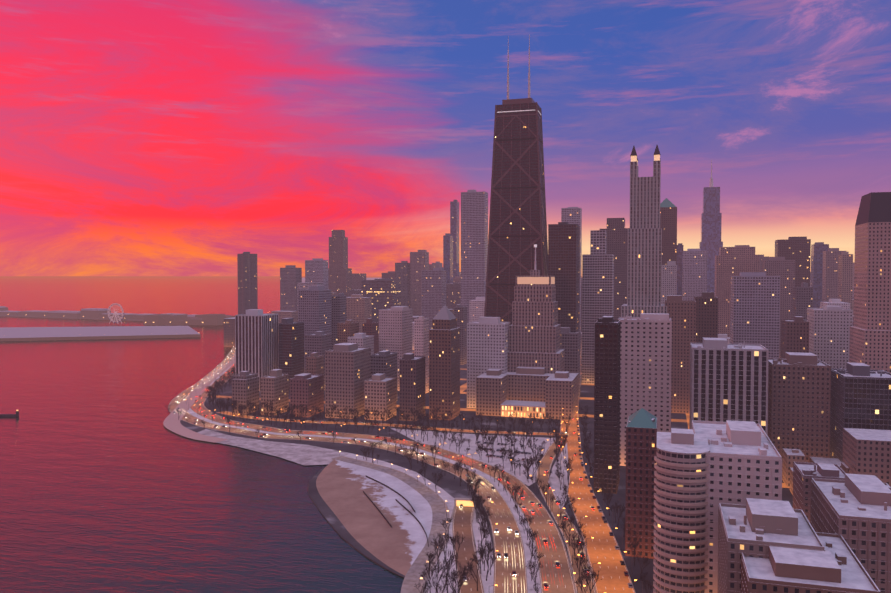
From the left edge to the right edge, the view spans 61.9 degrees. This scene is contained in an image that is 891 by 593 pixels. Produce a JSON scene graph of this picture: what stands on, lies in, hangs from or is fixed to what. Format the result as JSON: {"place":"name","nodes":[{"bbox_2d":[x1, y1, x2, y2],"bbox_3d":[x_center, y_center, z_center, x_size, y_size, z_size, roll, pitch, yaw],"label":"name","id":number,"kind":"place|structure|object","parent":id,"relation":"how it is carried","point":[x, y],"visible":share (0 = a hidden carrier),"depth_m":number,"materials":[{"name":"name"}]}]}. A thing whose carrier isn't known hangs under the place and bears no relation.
{"place":"outdoors","nodes":[
{"label":"outdoors","id":0,"kind":"place"},
{"bbox_2d":[163,352,234,442],"bbox_3d":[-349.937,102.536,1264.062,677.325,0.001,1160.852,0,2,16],"label":"lakefront path","id":1,"kind":"structure","parent":0,"point":[171,422],"depth_m":749.21,"materials":[{"name":"grey concrete"}]},
{"bbox_2d":[235,309,278,390],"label":"high-rise building","id":2,"kind":"structure","parent":0,"point":[256,341],"depth_m":893.98,"materials":[{"name":"concrete"}]},
{"bbox_2d":[0,276,581,592],"bbox_3d":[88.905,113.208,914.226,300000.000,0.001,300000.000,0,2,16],"label":"lake water","id":3,"kind":"structure","parent":0,"point":[110,482],"depth_m":513.71,"materials":[{"name":"liquid"}]},
{"bbox_2d":[0,306,234,341],"bbox_3d":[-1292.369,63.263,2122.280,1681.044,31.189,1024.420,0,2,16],"label":"pier","id":4,"kind":"structure","parent":3,"relation":"on","point":[153,327],"depth_m":1883.23,"materials":[{"name":"grey"}]},
{"bbox_2d":[107,303,123,323],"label":"ferris wheel","id":5,"kind":"object","parent":4,"relation":"on","point":[115,313],"visible":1,"depth_m":2116.46,"materials":[{"name":"silver metal"}]},
{"bbox_2d":[307,460,431,577],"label":"beach","id":6,"kind":"structure","parent":0,"point":[342,486],"depth_m":434.71,"materials":[{"name":"sand"}]},
{"bbox_2d":[363,476,428,546],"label":"beach snow fence","id":7,"kind":"object","parent":6,"relation":"on","point":[397,501],"visible":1,"depth_m":443.66,"materials":[{"name":"brown wood"}]},
{"bbox_2d":[331,456,449,592],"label":"lakefront path","id":8,"kind":"structure","parent":0,"point":[437,503],"depth_m":418.51,"materials":[{"name":"concrete"}]},
{"bbox_2d":[0,0,890,275],"label":"sky","id":9,"kind":"structure","parent":0,"point":[138,137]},
{"bbox_2d":[452,506,483,592],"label":"ramp road","id":10,"kind":"structure","parent":0,"point":[462,523],"depth_m":377.74,"materials":[{"name":"asphalt"}]},
{"bbox_2d":[180,278,792,592],"bbox_3d":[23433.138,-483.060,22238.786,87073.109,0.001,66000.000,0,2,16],"label":"city ground","id":11,"kind":"structure","parent":0,"point":[448,483],"depth_m":601.34,"materials":[{"name":"asphalt"}]},
{"bbox_2d":[232,371,258,413],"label":"building","id":12,"kind":"structure","parent":11,"relation":"on","point":[245,385],"depth_m":744.31,"materials":[{"name":"concrete"}]},
{"bbox_2d":[237,252,257,314],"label":"skyscraper","id":13,"kind":"structure","parent":11,"relation":"on","point":[247,280],"depth_m":1964.15,"materials":[{"name":"concrete"}]},
{"bbox_2d":[197,429,349,464],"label":"shore snow","id":14,"kind":"structure","parent":11,"relation":"on","point":[302,454],"depth_m":590.89,"materials":[{"name":"snow"}]},
{"bbox_2d":[261,369,288,415],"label":"building","id":15,"kind":"structure","parent":11,"relation":"on","point":[275,384],"depth_m":738.69,"materials":[{"name":"concrete"}]},
{"bbox_2d":[280,265,301,310],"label":"building","id":16,"kind":"structure","parent":11,"relation":"on","point":[290,277],"depth_m":1720.47,"materials":[{"name":"grey concrete"}]},
{"bbox_2d":[279,318,304,388],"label":"building","id":17,"kind":"structure","parent":11,"relation":"on","point":[291,348],"depth_m":907.88,"materials":[{"name":"concrete"}]},
{"bbox_2d":[290,373,323,416],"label":"building","id":18,"kind":"structure","parent":11,"relation":"on","point":[306,389],"depth_m":728.79,"materials":[{"name":"concrete"}]},
{"bbox_2d":[306,352,323,374],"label":"building","id":19,"kind":"structure","parent":11,"relation":"on","point":[314,362],"depth_m":788.22,"materials":[{"name":"stone"}]},
{"bbox_2d":[298,286,331,368],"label":"high-rise building","id":20,"kind":"structure","parent":11,"relation":"on","point":[314,308],"depth_m":1006.28,"materials":[{"name":"concrete"}]},
{"bbox_2d":[305,258,327,288],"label":"building","id":21,"kind":"structure","parent":11,"relation":"on","point":[316,270],"depth_m":1722.06,"materials":[{"name":"concrete"}]},
{"bbox_2d":[305,331,331,389],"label":"building","id":22,"kind":"structure","parent":11,"relation":"on","point":[320,342],"depth_m":894.97,"materials":[{"name":"concrete"}]},
{"bbox_2d":[331,293,345,348],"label":"building","id":23,"kind":"structure","parent":11,"relation":"on","point":[339,308],"depth_m":1048.73,"materials":[{"name":"grey concrete"}]},
{"bbox_2d":[224,307,453,346],"bbox_3d":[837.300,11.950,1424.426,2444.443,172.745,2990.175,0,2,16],"label":"building","id":24,"kind":"structure","parent":11,"relation":"on","point":[229,332],"depth_m":1439.59,"materials":[{"name":"concrete"}]},
{"bbox_2d":[328,230,351,296],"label":"skyscraper","id":25,"kind":"structure","parent":11,"relation":"on","point":[339,276],"depth_m":1852.88,"materials":[{"name":"beige brick"}]},
{"bbox_2d":[325,343,370,418],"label":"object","id":26,"kind":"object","parent":11,"relation":"on","point":[347,370],"visible":0.95,"depth_m":720.89,"materials":[{"name":"concrete"}]},
{"bbox_2d":[337,320,358,343],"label":"building","id":27,"kind":"structure","parent":11,"relation":"on","point":[346,329],"depth_m":950.88,"materials":[{"name":"concrete"}]},
{"bbox_2d":[348,333,373,354],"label":"building","id":28,"kind":"structure","parent":11,"relation":"on","point":[362,339],"depth_m":879.68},
{"bbox_2d":[362,318,378,353],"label":"building","id":29,"kind":"structure","parent":11,"relation":"on","point":[369,327],"depth_m":973.48,"materials":[{"name":"concrete"}]},
{"bbox_2d":[169,347,575,592],"bbox_3d":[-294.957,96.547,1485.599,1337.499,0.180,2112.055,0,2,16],"label":"highway","id":30,"kind":"structure","parent":11,"relation":"on","point":[504,514],"depth_m":442.97,"materials":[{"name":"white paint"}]},
{"bbox_2d":[174,357,555,592],"bbox_3d":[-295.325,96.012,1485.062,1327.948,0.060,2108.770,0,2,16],"label":"cars","id":31,"kind":"object","parent":30,"relation":"on","point":[411,453],"visible":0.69,"depth_m":496.81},
{"bbox_2d":[364,373,395,420],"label":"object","id":32,"kind":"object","parent":11,"relation":"on","point":[380,391],"visible":1,"depth_m":712.19,"materials":[{"name":"concrete"}]},
{"bbox_2d":[361,279,399,321],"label":"high-rise building","id":33,"kind":"structure","parent":11,"relation":"on","point":[384,293],"depth_m":1612.20,"materials":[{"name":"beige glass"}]},
{"bbox_2d":[371,350,397,400],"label":"apartment building","id":34,"kind":"structure","parent":11,"relation":"on","point":[384,362],"depth_m":792.07,"materials":[{"name":"concrete"}]},
{"bbox_2d":[216,411,566,435],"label":"lake shore drive","id":35,"kind":"object","parent":11,"relation":"on","point":[400,425],"depth_m":689.41,"materials":[{"name":"asphalt"}]},
{"bbox_2d":[379,306,412,390],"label":"pale slab","id":36,"kind":"structure","parent":11,"relation":"on","point":[395,328],"depth_m":896.38,"materials":[{"name":"concrete"}]},
{"bbox_2d":[345,453,457,592],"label":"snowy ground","id":37,"kind":"structure","parent":11,"relation":"on","point":[444,495],"depth_m":446.88,"materials":[{"name":"snow"}]},
{"bbox_2d":[430,532,448,571],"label":"bare tree","id":38,"kind":"object","parent":37,"relation":"on","point":[436,543],"visible":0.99,"depth_m":345.96,"materials":[{"name":"brown plant"}]},
{"bbox_2d":[434,550,459,592],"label":"bare tree","id":39,"kind":"object","parent":37,"relation":"on","point":[446,561],"visible":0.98,"depth_m":321.66,"materials":[{"name":"brown plant"}]},
{"bbox_2d":[446,531,464,569],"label":"bare tree","id":40,"kind":"object","parent":37,"relation":"on","point":[453,539],"visible":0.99,"depth_m":347.89,"materials":[{"name":"brown plant"}]},
{"bbox_2d":[443,563,472,592],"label":"bare tree","id":41,"kind":"object","parent":37,"relation":"on","point":[457,576],"visible":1,"depth_m":302.26,"materials":[{"name":"brown plant"}]},
{"bbox_2d":[395,261,409,308],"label":"tower","id":42,"kind":"structure","parent":11,"relation":"on","point":[402,271],"depth_m":1726.29,"materials":[{"name":"grey concrete"}]},
{"bbox_2d":[350,282,460,308],"bbox_3d":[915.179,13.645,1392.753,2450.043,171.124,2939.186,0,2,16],"label":"building","id":43,"kind":"structure","parent":11,"relation":"on","point":[453,295],"depth_m":1776.69,"materials":[{"name":"brick"}]},
{"bbox_2d":[399,353,425,420],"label":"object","id":44,"kind":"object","parent":11,"relation":"on","point":[411,381],"visible":0.97,"depth_m":708.12,"materials":[{"name":"concrete"}]},
{"bbox_2d":[410,250,428,315],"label":"tower","id":45,"kind":"structure","parent":11,"relation":"on","point":[419,261],"depth_m":1728.12,"materials":[{"name":"grey stone"}]},
{"bbox_2d":[414,316,428,393],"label":"building","id":46,"kind":"structure","parent":11,"relation":"on","point":[421,335],"depth_m":864.70,"materials":[{"name":"concrete"}]},
{"bbox_2d":[422,268,445,328],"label":"tower","id":47,"kind":"structure","parent":11,"relation":"on","point":[433,291],"depth_m":1513.43,"materials":[{"name":"concrete"}]},
{"bbox_2d":[429,558,450,592],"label":"bare tree","id":48,"kind":"object","parent":11,"relation":"on","point":[435,568],"visible":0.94,"depth_m":321.64,"materials":[{"name":"brown plant"}]},
{"bbox_2d":[429,305,459,419],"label":"pyramid tower","id":49,"kind":"structure","parent":11,"relation":"on","point":[444,363],"depth_m":712.98,"materials":[{"name":"concrete"}]},
{"bbox_2d":[443,233,452,283],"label":"skyscraper","id":50,"kind":"structure","parent":11,"relation":"on","point":[448,252],"depth_m":1920.36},
{"bbox_2d":[450,200,458,277],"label":"skyscraper","id":51,"kind":"structure","parent":11,"relation":"on","point":[454,218],"depth_m":2120.62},
{"bbox_2d":[454,304,466,364],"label":"building","id":52,"kind":"structure","parent":11,"relation":"on","point":[460,313],"depth_m":1153.96,"materials":[{"name":"concrete"}]},
{"bbox_2d":[450,498,474,522],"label":"tunnel portal","id":53,"kind":"object","parent":11,"relation":"on","point":[463,501],"visible":0.69,"depth_m":445.08,"materials":[{"name":"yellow concrete"}]},
{"bbox_2d":[391,428,555,485],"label":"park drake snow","id":54,"kind":"structure","parent":11,"relation":"on","point":[493,461],"depth_m":597.77,"materials":[{"name":"snow"}]},
{"bbox_2d":[461,190,487,322],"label":"skyscraper","id":55,"kind":"structure","parent":11,"relation":"on","point":[474,228],"depth_m":1423.09,"materials":[{"name":"concrete"}]},
{"bbox_2d":[466,556,484,590],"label":"bare tree","id":56,"kind":"object","parent":11,"relation":"on","point":[471,566],"visible":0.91,"depth_m":325.52,"materials":[{"name":"brown plant"}]},
{"bbox_2d":[472,510,493,592],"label":"snow strip","id":57,"kind":"object","parent":11,"relation":"on","point":[488,586],"depth_m":360.56,"materials":[{"name":"snow"}]},
{"bbox_2d":[465,475,482,507],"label":"bare tree","id":58,"kind":"object","parent":57,"relation":"on","point":[476,484],"visible":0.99,"depth_m":437.00,"materials":[{"name":"brown plant"}]},
{"bbox_2d":[480,543,497,580],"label":"bare tree","id":59,"kind":"object","parent":57,"relation":"on","point":[484,550],"visible":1,"depth_m":335.46,"materials":[{"name":"brown plant"}]},
{"bbox_2d":[467,317,509,407],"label":"high-rise building","id":60,"kind":"structure","parent":11,"relation":"on","point":[487,343],"depth_m":771.78,"materials":[{"name":"concrete"}]},
{"bbox_2d":[484,34,547,324],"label":"skyscraper","id":61,"kind":"structure","parent":11,"relation":"on","point":[517,225],"depth_m":891.58,"materials":[{"name":"grey"}]},
{"bbox_2d":[476,367,578,419],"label":"hotel building","id":62,"kind":"structure","parent":11,"relation":"on","point":[535,392],"depth_m":733.67,"materials":[{"name":"stone"}]},
{"bbox_2d":[526,559,542,588],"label":"bare tree","id":63,"kind":"object","parent":11,"relation":"on","point":[533,570],"visible":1,"depth_m":324.89,"materials":[{"name":"brown plant"}]},
{"bbox_2d":[507,244,564,373],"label":"skyscraper","id":64,"kind":"structure","parent":11,"relation":"on","point":[535,334],"depth_m":775.03,"materials":[{"name":"grey"}]},
{"bbox_2d":[548,443,569,509],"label":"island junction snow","id":65,"kind":"structure","parent":11,"relation":"on","point":[554,479],"depth_m":503.77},
{"bbox_2d":[271,262,853,332],"bbox_3d":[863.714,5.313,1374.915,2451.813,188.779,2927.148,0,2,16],"label":"building","id":66,"kind":"structure","parent":11,"relation":"on","point":[359,308],"depth_m":1376.50,"materials":[{"name":"stone"}]},
{"bbox_2d":[548,222,579,332],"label":"dark tower","id":67,"kind":"structure","parent":11,"relation":"on","point":[564,253],"depth_m":855.34,"materials":[{"name":"brown metal"}]},
{"bbox_2d":[558,517,575,545],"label":"bare tree","id":68,"kind":"object","parent":11,"relation":"on","point":[570,521],"visible":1,"depth_m":379.74,"materials":[{"name":"brown plant"}]},
{"bbox_2d":[561,327,580,395],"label":"building","id":69,"kind":"structure","parent":11,"relation":"on","point":[571,344],"depth_m":836.04,"materials":[{"name":"concrete"}]},
{"bbox_2d":[561,207,581,330],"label":"grey tower","id":70,"kind":"structure","parent":11,"relation":"on","point":[571,215],"depth_m":1309.23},
{"bbox_2d":[297,283,853,310],"bbox_3d":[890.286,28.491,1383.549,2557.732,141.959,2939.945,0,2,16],"label":"building","id":71,"kind":"structure","parent":11,"relation":"on","point":[302,286],"depth_m":1618.13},
{"bbox_2d":[568,539,586,565],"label":"bare tree","id":72,"kind":"object","parent":11,"relation":"on","point":[580,547],"visible":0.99,"depth_m":353.74,"materials":[{"name":"brown plant"}]},
{"bbox_2d":[352,255,810,321],"bbox_3d":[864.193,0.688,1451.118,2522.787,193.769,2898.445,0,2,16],"label":"tan city building","id":73,"kind":"structure","parent":11,"relation":"on","point":[357,278],"depth_m":2037.38,"materials":[{"name":"brick"}]},
{"bbox_2d":[578,565,601,592],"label":"bare tree","id":74,"kind":"object","parent":11,"relation":"on","point":[585,569],"visible":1,"depth_m":312.41,"materials":[{"name":"brown plant"}]},
{"bbox_2d":[582,230,613,383],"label":"white grid tower","id":75,"kind":"structure","parent":11,"relation":"on","point":[597,282],"depth_m":946.12,"materials":[{"name":"concrete"}]},
{"bbox_2d":[594,316,620,493],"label":"skyscraper","id":76,"kind":"structure","parent":11,"relation":"on","point":[607,402],"depth_m":471.52,"materials":[{"name":"brown metal"}]},
{"bbox_2d":[331,276,890,486],"bbox_3d":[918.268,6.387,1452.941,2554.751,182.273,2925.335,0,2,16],"label":"buildings","id":77,"kind":"structure","parent":11,"relation":"on","point":[866,451],"depth_m":443.16,"materials":[{"name":"concrete"}]},
{"bbox_2d":[600,218,629,319],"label":"skyscraper","id":78,"kind":"structure","parent":11,"relation":"on","point":[617,239],"depth_m":1120.18,"materials":[{"name":"brick"}]},
{"bbox_2d":[382,261,853,349],"bbox_3d":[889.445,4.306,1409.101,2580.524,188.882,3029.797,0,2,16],"label":"city building","id":79,"kind":"structure","parent":11,"relation":"on","point":[476,308],"depth_m":1251.73,"materials":[{"name":"concrete"}]},
{"bbox_2d":[613,500,624,529],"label":"bare tree","id":80,"kind":"object","parent":11,"relation":"on","point":[616,505],"visible":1,"depth_m":403.82,"materials":[{"name":"brown plant"}]},
{"bbox_2d":[621,145,666,316],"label":"skyscraper","id":81,"kind":"structure","parent":11,"relation":"on","point":[644,269],"depth_m":755.34,"materials":[{"name":"beige"}]},
{"bbox_2d":[618,313,671,465],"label":"white slab","id":82,"kind":"structure","parent":11,"relation":"on","point":[645,357],"depth_m":534.19,"materials":[{"name":"concrete"}]},
{"bbox_2d":[660,198,676,264],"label":"green pyramid tower","id":83,"kind":"structure","parent":11,"relation":"on","point":[668,217],"depth_m":1175.49,"materials":[{"name":"brown brick"}]},
{"bbox_2d":[661,261,676,303],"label":"building","id":84,"kind":"structure","parent":11,"relation":"on","point":[669,280],"depth_m":1148.81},
{"bbox_2d":[665,295,695,413],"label":"building","id":85,"kind":"structure","parent":11,"relation":"on","point":[682,314],"depth_m":744.99,"materials":[{"name":"concrete"}]},
{"bbox_2d":[677,243,683,294],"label":"skyscraper","id":86,"kind":"structure","parent":11,"relation":"on","point":[679,265],"depth_m":1524.93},
{"bbox_2d":[653,428,709,592],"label":"curved apartment block","id":87,"kind":"structure","parent":11,"relation":"on","point":[680,509],"depth_m":298.29,"materials":[{"name":"beige concrete"}]},
{"bbox_2d":[682,249,706,300],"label":"building","id":88,"kind":"structure","parent":11,"relation":"on","point":[694,280],"depth_m":1470.13,"materials":[{"name":"concrete"}]},
{"bbox_2d":[694,292,717,342],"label":"building","id":89,"kind":"structure","parent":11,"relation":"on","point":[706,314],"depth_m":794.22,"materials":[{"name":"concrete"}]},
{"bbox_2d":[699,160,722,291],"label":"skyscraper","id":90,"kind":"structure","parent":11,"relation":"on","point":[711,243],"depth_m":1861.95,"materials":[{"name":"grey"}]},
{"bbox_2d":[689,338,768,435],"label":"building","id":91,"kind":"structure","parent":11,"relation":"on","point":[728,381],"depth_m":507.58,"materials":[{"name":"concrete"}]},
{"bbox_2d":[691,420,781,592],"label":"building","id":92,"kind":"structure","parent":11,"relation":"on","point":[744,459],"depth_m":297.77,"materials":[{"name":"concrete"}]},
{"bbox_2d":[730,272,779,357],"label":"high-rise building","id":93,"kind":"structure","parent":11,"relation":"on","point":[755,309],"depth_m":891.71,"materials":[{"name":"concrete"}]},
{"bbox_2d":[718,498,824,592],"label":"building","id":94,"kind":"structure","parent":11,"relation":"on","point":[754,527],"depth_m":255.16,"materials":[{"name":"concrete"}]},
{"bbox_2d":[762,257,794,357],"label":"pink tower","id":95,"kind":"structure","parent":11,"relation":"on","point":[783,268],"depth_m":1149.31,"materials":[{"name":"stone"}]},
{"bbox_2d":[775,236,810,286],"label":"skyscraper","id":96,"kind":"structure","parent":11,"relation":"on","point":[797,250],"depth_m":1371.20,"materials":[{"name":"brown metal"}]},
{"bbox_2d":[782,448,804,494],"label":"beige block","id":97,"kind":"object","parent":11,"relation":"on","point":[791,457],"visible":0.23,"depth_m":484.57,"materials":[{"name":"concrete"}]},
{"bbox_2d":[781,316,808,358],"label":"building","id":98,"kind":"structure","parent":11,"relation":"on","point":[795,334],"depth_m":715.58,"materials":[{"name":"concrete"}]},
{"bbox_2d":[768,352,830,464],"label":"building","id":99,"kind":"structure","parent":11,"relation":"on","point":[799,389],"depth_m":515.35,"materials":[{"name":"concrete"}]},
{"bbox_2d":[792,283,812,320],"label":"building","id":100,"kind":"structure","parent":11,"relation":"on","point":[802,300],"depth_m":1005.46,"materials":[{"name":"concrete"}]},
{"bbox_2d":[741,532,880,592],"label":"building roof","id":101,"kind":"structure","parent":11,"relation":"on","point":[835,566],"depth_m":229.35,"materials":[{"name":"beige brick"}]},
{"bbox_2d":[793,462,844,521],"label":"building","id":102,"kind":"structure","parent":11,"relation":"on","point":[804,473],"depth_m":394.97,"materials":[{"name":"concrete"}]},
{"bbox_2d":[811,242,828,307],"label":"building","id":103,"kind":"structure","parent":11,"relation":"on","point":[818,249],"depth_m":1544.62,"materials":[{"name":"concrete"}]},
{"bbox_2d":[809,457,840,467],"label":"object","id":104,"kind":"structure","parent":11,"relation":"on","point":[825,460],"depth_m":499.66,"materials":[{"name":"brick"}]},
{"bbox_2d":[807,306,852,368],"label":"building","id":105,"kind":"structure","parent":11,"relation":"on","point":[829,335],"depth_m":761.14,"materials":[{"name":"concrete"}]},
{"bbox_2d":[822,248,845,301],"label":"skyscraper","id":106,"kind":"structure","parent":11,"relation":"on","point":[830,276],"depth_m":1447.42,"materials":[{"name":"stone"}]},
{"bbox_2d":[838,252,852,309],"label":"skyscraper","id":107,"kind":"structure","parent":11,"relation":"on","point":[845,276],"depth_m":1259.82,"materials":[{"name":"stone"}]},
{"bbox_2d":[810,473,890,592],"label":"building","id":108,"kind":"structure","parent":11,"relation":"on","point":[854,510],"depth_m":272.70,"materials":[{"name":"concrete"}]},
{"bbox_2d":[830,362,890,461],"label":"building","id":109,"kind":"structure","parent":11,"relation":"on","point":[860,397],"depth_m":493.90,"materials":[{"name":"concrete"}]},
{"bbox_2d":[849,192,890,372],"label":"skyscraper","id":110,"kind":"structure","parent":11,"relation":"on","point":[870,338],"depth_m":632.65,"materials":[{"name":"concrete"}]},
{"bbox_2d":[211,351,787,487],"bbox_3d":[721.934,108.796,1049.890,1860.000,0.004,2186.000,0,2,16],"label":"city streets","id":111,"kind":"structure","parent":0,"point":[463,387],"depth_m":779.21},
{"bbox_2d":[536,436,595,592],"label":"ramp road","id":112,"kind":"structure","parent":0,"point":[546,461],"depth_m":419.43,"materials":[{"name":"asphalt"}]},
{"bbox_2d":[559,368,635,592],"bbox_3d":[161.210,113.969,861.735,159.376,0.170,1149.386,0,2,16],"label":"street","id":113,"kind":"structure","parent":0,"point":[602,544],"depth_m":402.95,"materials":[{"name":"asphalt"}]},
{"bbox_2d":[625,408,656,558],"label":"building","id":114,"kind":"structure","parent":0,"point":[641,438],"depth_m":363.82,"materials":[{"name":"red brick"}]},
{"bbox_2d":[714,245,759,336],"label":"high-rise building","id":115,"kind":"structure","parent":0,"point":[736,260],"depth_m":1237.76,"materials":[{"name":"concrete"}]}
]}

